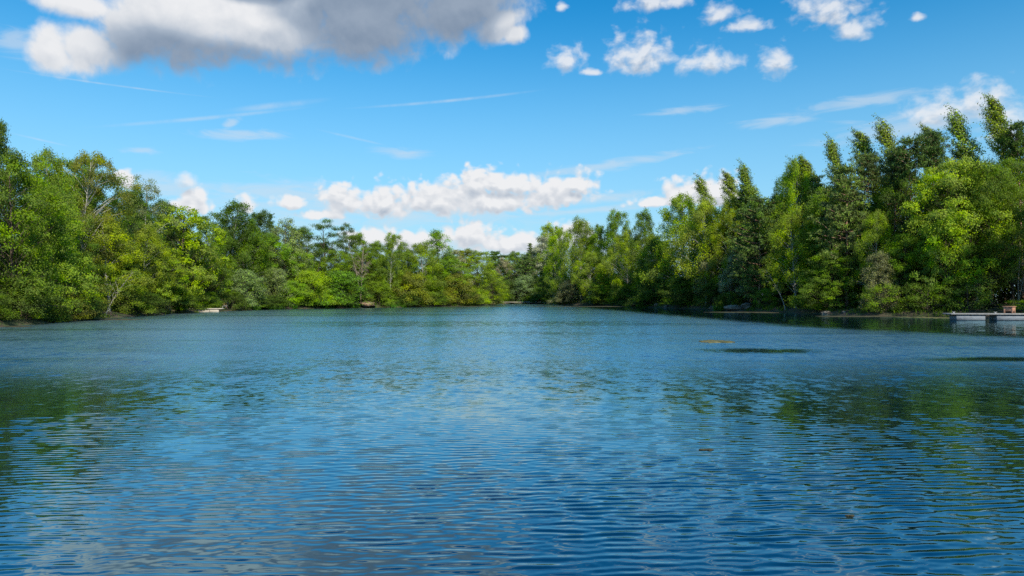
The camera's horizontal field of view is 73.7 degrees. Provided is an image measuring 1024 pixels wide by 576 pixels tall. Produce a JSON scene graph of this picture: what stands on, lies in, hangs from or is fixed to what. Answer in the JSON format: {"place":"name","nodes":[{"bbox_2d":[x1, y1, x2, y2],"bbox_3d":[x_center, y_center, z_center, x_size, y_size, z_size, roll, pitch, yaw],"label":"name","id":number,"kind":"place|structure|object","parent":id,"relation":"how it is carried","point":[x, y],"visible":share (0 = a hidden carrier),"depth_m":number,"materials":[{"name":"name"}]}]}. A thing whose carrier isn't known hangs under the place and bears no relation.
{"place":"outdoors","nodes":[
{"label":"outdoors","id":0,"kind":"place"},
{"bbox_2d":[0,304,1023,575],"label":"lake water","id":1,"kind":"structure","parent":0,"point":[514,440],"depth_m":13.79,"materials":[{"name":"blue liquid"}]},
{"bbox_2d":[942,312,1023,320],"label":"pontoon","id":2,"kind":"object","parent":1,"relation":"on","point":[981,316],"visible":0.99,"depth_m":84.08,"materials":[{"name":"metal"}]},
{"bbox_2d":[0,299,1023,326],"bbox_3d":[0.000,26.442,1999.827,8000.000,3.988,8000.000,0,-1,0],"label":"ground","id":3,"kind":"structure","parent":0,"point":[17,322],"depth_m":107.40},
{"bbox_2d":[0,117,41,301],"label":"broadleaf tree","id":4,"kind":"object","parent":3,"relation":"on","point":[3,129],"visible":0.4,"depth_m":76.42,"materials":[{"name":"green plant"}]},
{"bbox_2d":[0,273,59,320],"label":"shrub","id":5,"kind":"object","parent":3,"relation":"on","point":[22,297],"visible":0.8,"depth_m":71.31,"materials":[{"name":"green plant"}]},
{"bbox_2d":[0,172,88,303],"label":"broadleaf tree","id":6,"kind":"object","parent":3,"relation":"on","point":[62,199],"visible":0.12,"depth_m":81.68,"materials":[{"name":"green plant"}]},
{"bbox_2d":[0,145,91,314],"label":"broadleaf tree","id":7,"kind":"object","parent":3,"relation":"on","point":[14,163],"visible":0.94,"depth_m":73.11,"materials":[{"name":"green plant"}]},
{"bbox_2d":[1,144,95,285],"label":"birch tree","id":8,"kind":"object","parent":3,"relation":"on","point":[40,163],"visible":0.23,"depth_m":88.71,"materials":[{"name":"green plant"}]},
{"bbox_2d":[22,292,75,322],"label":"shrub","id":9,"kind":"object","parent":3,"relation":"on","point":[66,318],"visible":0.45,"depth_m":76.83,"materials":[{"name":"green plant"}]},
{"bbox_2d":[9,200,106,314],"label":"broadleaf tree","id":10,"kind":"object","parent":3,"relation":"on","point":[73,268],"visible":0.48,"depth_m":80.26,"materials":[{"name":"green plant"}]},
{"bbox_2d":[26,226,113,307],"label":"broadleaf tree","id":11,"kind":"object","parent":3,"relation":"on","point":[93,245],"visible":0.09,"depth_m":89.81,"materials":[{"name":"green plant"}]},
{"bbox_2d":[47,289,101,320],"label":"shrub","id":12,"kind":"object","parent":3,"relation":"on","point":[84,312],"visible":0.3,"depth_m":81.15,"materials":[{"name":"green plant"}]},
{"bbox_2d":[19,153,150,302],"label":"broadleaf tree","id":13,"kind":"object","parent":3,"relation":"on","point":[67,164],"visible":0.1,"depth_m":101.31,"materials":[{"name":"green plant"}]},
{"bbox_2d":[54,149,148,283],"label":"birch tree","id":14,"kind":"object","parent":3,"relation":"on","point":[99,161],"visible":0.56,"depth_m":95.30,"materials":[{"name":"green plant"}]},
{"bbox_2d":[72,210,153,311],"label":"birch tree","id":15,"kind":"object","parent":3,"relation":"on","point":[125,258],"visible":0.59,"depth_m":96.40,"materials":[{"name":"green plant"}]},
{"bbox_2d":[99,276,159,314],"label":"shrub","id":16,"kind":"object","parent":3,"relation":"on","point":[124,309],"visible":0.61,"depth_m":99.44,"materials":[{"name":"green plant"}]},
{"bbox_2d":[97,185,165,300],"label":"broadleaf tree","id":17,"kind":"object","parent":3,"relation":"on","point":[143,204],"visible":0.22,"depth_m":112.78,"materials":[{"name":"green plant"}]},
{"bbox_2d":[114,174,181,271],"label":"birch tree","id":18,"kind":"object","parent":3,"relation":"on","point":[157,191],"visible":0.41,"depth_m":114.41,"materials":[{"name":"green plant"}]},
{"bbox_2d":[110,220,188,300],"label":"birch tree","id":19,"kind":"object","parent":3,"relation":"on","point":[152,236],"visible":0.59,"depth_m":108.95,"materials":[{"name":"green plant"}]},
{"bbox_2d":[124,251,197,307],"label":"maple tree","id":20,"kind":"object","parent":3,"relation":"on","point":[165,293],"visible":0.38,"depth_m":111.66,"materials":[{"name":"green plant"}]},
{"bbox_2d":[147,198,198,284],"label":"broadleaf tree","id":21,"kind":"object","parent":3,"relation":"on","point":[172,235],"visible":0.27,"depth_m":129.06,"materials":[{"name":"green plant"}]},
{"bbox_2d":[161,283,206,310],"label":"shrub","id":22,"kind":"object","parent":3,"relation":"on","point":[177,289],"visible":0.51,"depth_m":117.56,"materials":[{"name":"green plant"}]},
{"bbox_2d":[147,203,233,306],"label":"maple tree","id":23,"kind":"object","parent":3,"relation":"on","point":[188,235],"visible":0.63,"depth_m":126.87,"materials":[{"name":"green plant"}]},
{"bbox_2d":[184,223,239,297],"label":"broadleaf tree","id":24,"kind":"object","parent":3,"relation":"on","point":[222,269],"visible":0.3,"depth_m":141.62,"materials":[{"name":"green plant"}]},
{"bbox_2d":[203,198,272,291],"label":"birch tree","id":25,"kind":"object","parent":3,"relation":"on","point":[239,210],"visible":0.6,"depth_m":150.14,"materials":[{"name":"green plant"}]},
{"bbox_2d":[215,268,267,307],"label":"willow shrub","id":26,"kind":"object","parent":3,"relation":"on","point":[247,277],"visible":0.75,"depth_m":143.22,"materials":[{"name":"green plant"}]},
{"bbox_2d":[214,217,274,292],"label":"birch tree","id":27,"kind":"object","parent":3,"relation":"on","point":[247,245],"visible":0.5,"depth_m":152.61,"materials":[{"name":"green plant"}]},
{"bbox_2d":[240,232,303,298],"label":"broadleaf tree","id":28,"kind":"object","parent":3,"relation":"on","point":[284,254],"visible":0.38,"depth_m":161.78,"materials":[{"name":"green plant"}]},
{"bbox_2d":[254,267,294,304],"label":"willow shrub","id":29,"kind":"object","parent":3,"relation":"on","point":[280,278],"visible":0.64,"depth_m":155.25,"materials":[{"name":"green plant"}]},
{"bbox_2d":[266,217,316,286],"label":"willow tree","id":30,"kind":"object","parent":3,"relation":"on","point":[280,230],"visible":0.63,"depth_m":166.25,"materials":[{"name":"green plant"}]},
{"bbox_2d":[272,279,313,305],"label":"shrub","id":31,"kind":"object","parent":3,"relation":"on","point":[294,286],"visible":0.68,"depth_m":157.26,"materials":[{"name":"green plant"}]},
{"bbox_2d":[280,226,322,283],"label":"broadleaf tree","id":32,"kind":"object","parent":3,"relation":"on","point":[306,238],"visible":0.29,"depth_m":174.71,"materials":[{"name":"green plant"}]},
{"bbox_2d":[293,269,342,305],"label":"shrub","id":33,"kind":"object","parent":3,"relation":"on","point":[312,277],"visible":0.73,"depth_m":162.52,"materials":[{"name":"green plant"}]},
{"bbox_2d":[300,218,349,276],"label":"locust tree","id":34,"kind":"object","parent":3,"relation":"on","point":[326,221],"visible":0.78,"depth_m":175.76,"materials":[{"name":"green plant"}]},
{"bbox_2d":[314,249,356,296],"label":"broadleaf tree","id":35,"kind":"object","parent":3,"relation":"on","point":[346,266],"visible":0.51,"depth_m":172.66,"materials":[{"name":"green plant"}]},
{"bbox_2d":[310,270,373,305],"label":"willow shrub","id":36,"kind":"object","parent":3,"relation":"on","point":[344,276],"visible":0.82,"depth_m":166.56,"materials":[{"name":"green plant"}]},
{"bbox_2d":[337,231,375,301],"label":"broadleaf tree","id":37,"kind":"object","parent":3,"relation":"on","point":[357,242],"visible":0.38,"depth_m":181.99,"materials":[{"name":"green plant"}]},
{"bbox_2d":[341,244,395,300],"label":"broadleaf tree","id":38,"kind":"object","parent":3,"relation":"on","point":[375,252],"visible":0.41,"depth_m":180.65,"materials":[{"name":"green plant"}]},
{"bbox_2d":[359,279,399,304],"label":"shrub","id":39,"kind":"object","parent":3,"relation":"on","point":[381,292],"visible":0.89,"depth_m":176.12,"materials":[{"name":"green plant"}]},
{"bbox_2d":[376,231,406,298],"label":"birch tree","id":40,"kind":"object","parent":3,"relation":"on","point":[389,249],"visible":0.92,"depth_m":180.37,"materials":[{"name":"green plant"}]},
{"bbox_2d":[387,269,432,306],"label":"shrub","id":41,"kind":"object","parent":3,"relation":"on","point":[416,290],"visible":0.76,"depth_m":182.58,"materials":[{"name":"green plant"}]},
{"bbox_2d":[399,239,446,299],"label":"birch tree","id":42,"kind":"object","parent":3,"relation":"on","point":[416,250],"visible":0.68,"depth_m":190.57,"materials":[{"name":"green plant"}]},
{"bbox_2d":[422,228,458,298],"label":"broadleaf tree","id":43,"kind":"object","parent":3,"relation":"on","point":[436,237],"visible":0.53,"depth_m":200.95,"materials":[{"name":"green plant"}]},
{"bbox_2d":[435,255,476,300],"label":"broadleaf tree","id":44,"kind":"object","parent":3,"relation":"on","point":[455,269],"visible":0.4,"depth_m":202.73,"materials":[{"name":"green plant"}]},
{"bbox_2d":[442,271,482,304],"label":"shrub","id":45,"kind":"object","parent":3,"relation":"on","point":[461,285],"visible":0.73,"depth_m":200.30,"materials":[{"name":"green plant"}]},
{"bbox_2d":[450,250,510,302],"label":"broadleaf tree","id":46,"kind":"object","parent":3,"relation":"on","point":[476,254],"visible":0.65,"depth_m":216.84,"materials":[{"name":"green plant"}]},
{"bbox_2d":[7,239,1023,303],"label":"tall undergrowth","id":47,"kind":"object","parent":3,"relation":"on","point":[999,300],"depth_m":111.06,"materials":[{"name":"green plant"}]},
{"bbox_2d":[10,280,1023,314],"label":"undergrowth","id":48,"kind":"object","parent":3,"relation":"on","point":[855,305],"visible":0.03,"depth_m":110.19,"materials":[{"name":"green plant"}]},
{"bbox_2d":[501,275,540,300],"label":"willow shrub","id":49,"kind":"object","parent":3,"relation":"on","point":[523,281],"visible":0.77,"depth_m":269.38,"materials":[{"name":"green plant"}]},
{"bbox_2d":[511,253,539,294],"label":"pine tree","id":50,"kind":"object","parent":3,"relation":"on","point":[521,270],"visible":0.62,"depth_m":275.09,"materials":[{"name":"green plant"}]},
{"bbox_2d":[42,300,1022,322],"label":"bank grass","id":51,"kind":"structure","parent":3,"relation":"on","point":[782,309],"depth_m":110.45,"materials":[{"name":"green plant"}]},
{"bbox_2d":[531,253,569,299],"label":"birch tree","id":52,"kind":"object","parent":3,"relation":"on","point":[543,288],"visible":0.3,"depth_m":248.88,"materials":[{"name":"green plant"}]},
{"bbox_2d":[536,226,576,294],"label":"birch tree","id":53,"kind":"object","parent":3,"relation":"on","point":[559,233],"visible":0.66,"depth_m":238.59,"materials":[{"name":"green plant"}]},
{"bbox_2d":[546,279,588,302],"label":"willow shrub","id":54,"kind":"object","parent":3,"relation":"on","point":[573,290],"visible":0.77,"depth_m":227.46,"materials":[{"name":"green plant"}]},
{"bbox_2d":[556,215,601,299],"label":"birch tree","id":55,"kind":"object","parent":3,"relation":"on","point":[579,230],"visible":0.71,"depth_m":226.87,"materials":[{"name":"green plant"}]},
{"bbox_2d":[570,251,608,301],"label":"birch tree","id":56,"kind":"object","parent":3,"relation":"on","point":[589,260],"visible":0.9,"depth_m":219.57,"materials":[{"name":"green plant"}]},
{"bbox_2d":[578,224,619,291],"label":"birch tree","id":57,"kind":"object","parent":3,"relation":"on","point":[593,237],"visible":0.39,"depth_m":224.68,"materials":[{"name":"green plant"}]},
{"bbox_2d":[595,208,630,296],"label":"birch tree","id":58,"kind":"object","parent":3,"relation":"on","point":[616,219],"visible":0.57,"depth_m":217.15,"materials":[{"name":"green plant"}]},
{"bbox_2d":[595,230,644,301],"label":"birch tree","id":59,"kind":"object","parent":3,"relation":"on","point":[619,241],"visible":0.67,"depth_m":202.24,"materials":[{"name":"green plant"}]},
{"bbox_2d":[602,281,639,304],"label":"shrub","id":60,"kind":"object","parent":3,"relation":"on","point":[619,294],"visible":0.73,"depth_m":200.23,"materials":[{"name":"green plant"}]},
{"bbox_2d":[621,206,655,283],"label":"birch tree","id":61,"kind":"object","parent":3,"relation":"on","point":[642,224],"visible":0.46,"depth_m":198.83,"materials":[{"name":"green plant"}]},
{"bbox_2d":[624,229,667,294],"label":"birch tree","id":62,"kind":"object","parent":3,"relation":"on","point":[646,245],"visible":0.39,"depth_m":188.49,"materials":[{"name":"green plant"}]},
{"bbox_2d":[625,277,670,304],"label":"shrub","id":63,"kind":"object","parent":3,"relation":"on","point":[648,294],"visible":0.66,"depth_m":182.74,"materials":[{"name":"green plant"}]},
{"bbox_2d":[637,238,681,300],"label":"broadleaf tree","id":64,"kind":"object","parent":3,"relation":"on","point":[647,262],"visible":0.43,"depth_m":182.81,"materials":[{"name":"green plant"}]},
{"bbox_2d":[636,190,705,290],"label":"birch tree","id":65,"kind":"object","parent":3,"relation":"on","point":[682,217],"visible":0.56,"depth_m":173.97,"materials":[{"name":"green plant"}]},
{"bbox_2d":[655,275,701,304],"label":"shrub","id":66,"kind":"object","parent":3,"relation":"on","point":[678,292],"visible":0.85,"depth_m":166.29,"materials":[{"name":"green plant"}]},
{"bbox_2d":[663,196,736,304],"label":"birch tree","id":67,"kind":"object","parent":3,"relation":"on","point":[703,210],"visible":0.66,"depth_m":158.33,"materials":[{"name":"green plant"}]},
{"bbox_2d":[693,173,724,293],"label":"poplar tree","id":68,"kind":"object","parent":3,"relation":"on","point":[701,188],"visible":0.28,"depth_m":165.90,"materials":[{"name":"green plant"}]},
{"bbox_2d":[691,240,728,302],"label":"willow tree","id":69,"kind":"object","parent":3,"relation":"on","point":[702,266],"visible":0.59,"depth_m":155.45,"materials":[{"name":"green plant"}]},
{"bbox_2d":[693,278,729,306],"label":"shrub","id":70,"kind":"object","parent":3,"relation":"on","point":[709,285],"visible":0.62,"depth_m":152.40,"materials":[{"name":"green plant"}]},
{"bbox_2d":[694,196,764,293],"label":"birch tree","id":71,"kind":"object","parent":3,"relation":"on","point":[725,209],"visible":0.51,"depth_m":152.34,"materials":[{"name":"green plant"}]},
{"bbox_2d":[719,169,743,296],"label":"poplar tree","id":72,"kind":"object","parent":3,"relation":"on","point":[729,182],"visible":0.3,"depth_m":156.51,"materials":[{"name":"green plant"}]},
{"bbox_2d":[734,158,764,299],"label":"poplar tree","id":73,"kind":"object","parent":3,"relation":"on","point":[744,173],"visible":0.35,"depth_m":149.16,"materials":[{"name":"green plant"}]},
{"bbox_2d":[722,194,794,306],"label":"pine tree","id":74,"kind":"object","parent":3,"relation":"on","point":[753,213],"visible":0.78,"depth_m":137.05,"materials":[{"name":"green plant"}]},
{"bbox_2d":[758,151,815,293],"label":"birch tree","id":75,"kind":"object","parent":3,"relation":"on","point":[789,193],"visible":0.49,"depth_m":133.87,"materials":[{"name":"green plant"}]},
{"bbox_2d":[761,204,820,307],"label":"birch tree","id":76,"kind":"object","parent":3,"relation":"on","point":[791,222],"visible":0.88,"depth_m":125.34,"materials":[{"name":"green plant"}]},
{"bbox_2d":[787,275,845,311],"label":"shrub","id":77,"kind":"object","parent":3,"relation":"on","point":[794,300],"visible":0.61,"depth_m":117.31,"materials":[{"name":"green plant"}]},
{"bbox_2d":[796,186,850,276],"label":"broadleaf tree","id":78,"kind":"object","parent":3,"relation":"on","point":[812,248],"visible":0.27,"depth_m":124.64,"materials":[{"name":"green plant"}]},
{"bbox_2d":[791,249,864,308],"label":"broadleaf tree","id":79,"kind":"object","parent":3,"relation":"on","point":[817,271],"visible":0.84,"depth_m":114.46,"materials":[{"name":"green plant"}]},
{"bbox_2d":[822,132,851,302],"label":"poplar tree","id":80,"kind":"object","parent":3,"relation":"on","point":[832,155],"visible":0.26,"depth_m":126.71,"materials":[{"name":"green plant"}]},
{"bbox_2d":[805,161,890,305],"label":"pine tree","id":81,"kind":"object","parent":3,"relation":"on","point":[844,183],"visible":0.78,"depth_m":114.91,"materials":[{"name":"green plant"}]},
{"bbox_2d":[846,151,887,208],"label":"pine tree","id":82,"kind":"object","parent":3,"relation":"on","point":[865,158],"visible":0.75,"depth_m":120.06,"materials":[{"name":"green plant"}]},
{"bbox_2d":[847,209,902,304],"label":"birch tree","id":83,"kind":"object","parent":3,"relation":"on","point":[877,235],"visible":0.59,"depth_m":109.37,"materials":[{"name":"green plant"}]},
{"bbox_2d":[846,127,909,295],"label":"poplar tree","id":84,"kind":"object","parent":3,"relation":"on","point":[862,143],"visible":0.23,"depth_m":123.23,"materials":[{"name":"green plant"}]},
{"bbox_2d":[858,250,903,309],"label":"willow shrub","id":85,"kind":"object","parent":3,"relation":"on","point":[881,263],"visible":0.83,"depth_m":104.50,"materials":[{"name":"green plant"}]},
{"bbox_2d":[855,282,918,312],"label":"shrub","id":86,"kind":"object","parent":3,"relation":"on","point":[887,286],"visible":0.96,"depth_m":101.89,"materials":[{"name":"green plant"}]},
{"bbox_2d":[869,114,920,302],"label":"poplar tree","id":87,"kind":"object","parent":3,"relation":"on","point":[884,137],"visible":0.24,"depth_m":119.97,"materials":[{"name":"green plant"}]},
{"bbox_2d":[874,150,915,242],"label":"pine tree","id":88,"kind":"object","parent":3,"relation":"on","point":[891,173],"visible":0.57,"depth_m":112.60,"materials":[{"name":"green plant"}]},
{"bbox_2d":[867,171,938,303],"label":"broadleaf tree","id":89,"kind":"object","parent":3,"relation":"on","point":[898,196],"visible":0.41,"depth_m":110.37,"materials":[{"name":"green plant"}]},
{"bbox_2d":[864,233,942,307],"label":"broadleaf tree","id":90,"kind":"object","parent":3,"relation":"on","point":[908,238],"visible":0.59,"depth_m":104.33,"materials":[{"name":"green plant"}]},
{"bbox_2d":[884,134,938,304],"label":"pine tree","id":91,"kind":"object","parent":3,"relation":"on","point":[907,164],"visible":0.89,"depth_m":109.74,"materials":[{"name":"green plant"}]},
{"bbox_2d":[900,282,963,311],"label":"shrub","id":92,"kind":"object","parent":3,"relation":"on","point":[917,298],"visible":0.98,"depth_m":97.90,"materials":[{"name":"green plant"}]},
{"bbox_2d":[913,128,955,304],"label":"pine tree","id":93,"kind":"object","parent":3,"relation":"on","point":[932,137],"visible":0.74,"depth_m":108.84,"materials":[{"name":"green plant"}]},
{"bbox_2d":[899,173,985,296],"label":"broadleaf tree","id":94,"kind":"object","parent":3,"relation":"on","point":[932,204],"visible":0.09,"depth_m":106.31,"materials":[{"name":"green plant"}]},
{"bbox_2d":[907,208,988,308],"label":"maple tree","id":95,"kind":"object","parent":3,"relation":"on","point":[931,240],"visible":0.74,"depth_m":98.61,"materials":[{"name":"green plant"}]},
{"bbox_2d":[897,154,1016,303],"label":"broadleaf tree","id":96,"kind":"object","parent":3,"relation":"on","point":[956,168],"visible":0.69,"depth_m":99.50,"materials":[{"name":"green plant"}]},
{"bbox_2d":[927,272,997,310],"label":"shrub","id":97,"kind":"object","parent":3,"relation":"on","point":[979,295],"visible":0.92,"depth_m":96.00,"materials":[{"name":"green plant"}]},
{"bbox_2d":[943,105,986,291],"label":"poplar tree","id":98,"kind":"object","parent":3,"relation":"on","point":[958,129],"visible":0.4,"depth_m":112.00,"materials":[{"name":"green plant"}]},
{"bbox_2d":[928,161,1023,300],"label":"birch tree","id":99,"kind":"object","parent":3,"relation":"on","point":[999,281],"visible":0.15,"depth_m":100.39,"materials":[{"name":"green plant"}]},
{"bbox_2d":[940,157,1023,308],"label":"broadleaf tree","id":100,"kind":"object","parent":3,"relation":"on","point":[996,170],"visible":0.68,"depth_m":97.13,"materials":[{"name":"green plant"}]},
{"bbox_2d":[968,156,1023,305],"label":"broadleaf tree","id":101,"kind":"object","parent":3,"relation":"on","point":[1011,164],"visible":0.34,"depth_m":100.10,"materials":[{"name":"green plant"}]},
{"bbox_2d":[977,91,1023,298],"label":"poplar tree","id":102,"kind":"object","parent":3,"relation":"on","point":[995,116],"visible":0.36,"depth_m":108.66,"materials":[{"name":"green plant"}]},
{"bbox_2d":[993,119,1023,303],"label":"pine tree","id":103,"kind":"object","parent":3,"relation":"on","point":[1016,149],"visible":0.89,"depth_m":104.94,"materials":[{"name":"green plant"}]},
{"bbox_2d":[0,0,1023,295],"label":"sky","id":104,"kind":"structure","parent":0,"point":[483,124],"materials":[{"name":"blue"}]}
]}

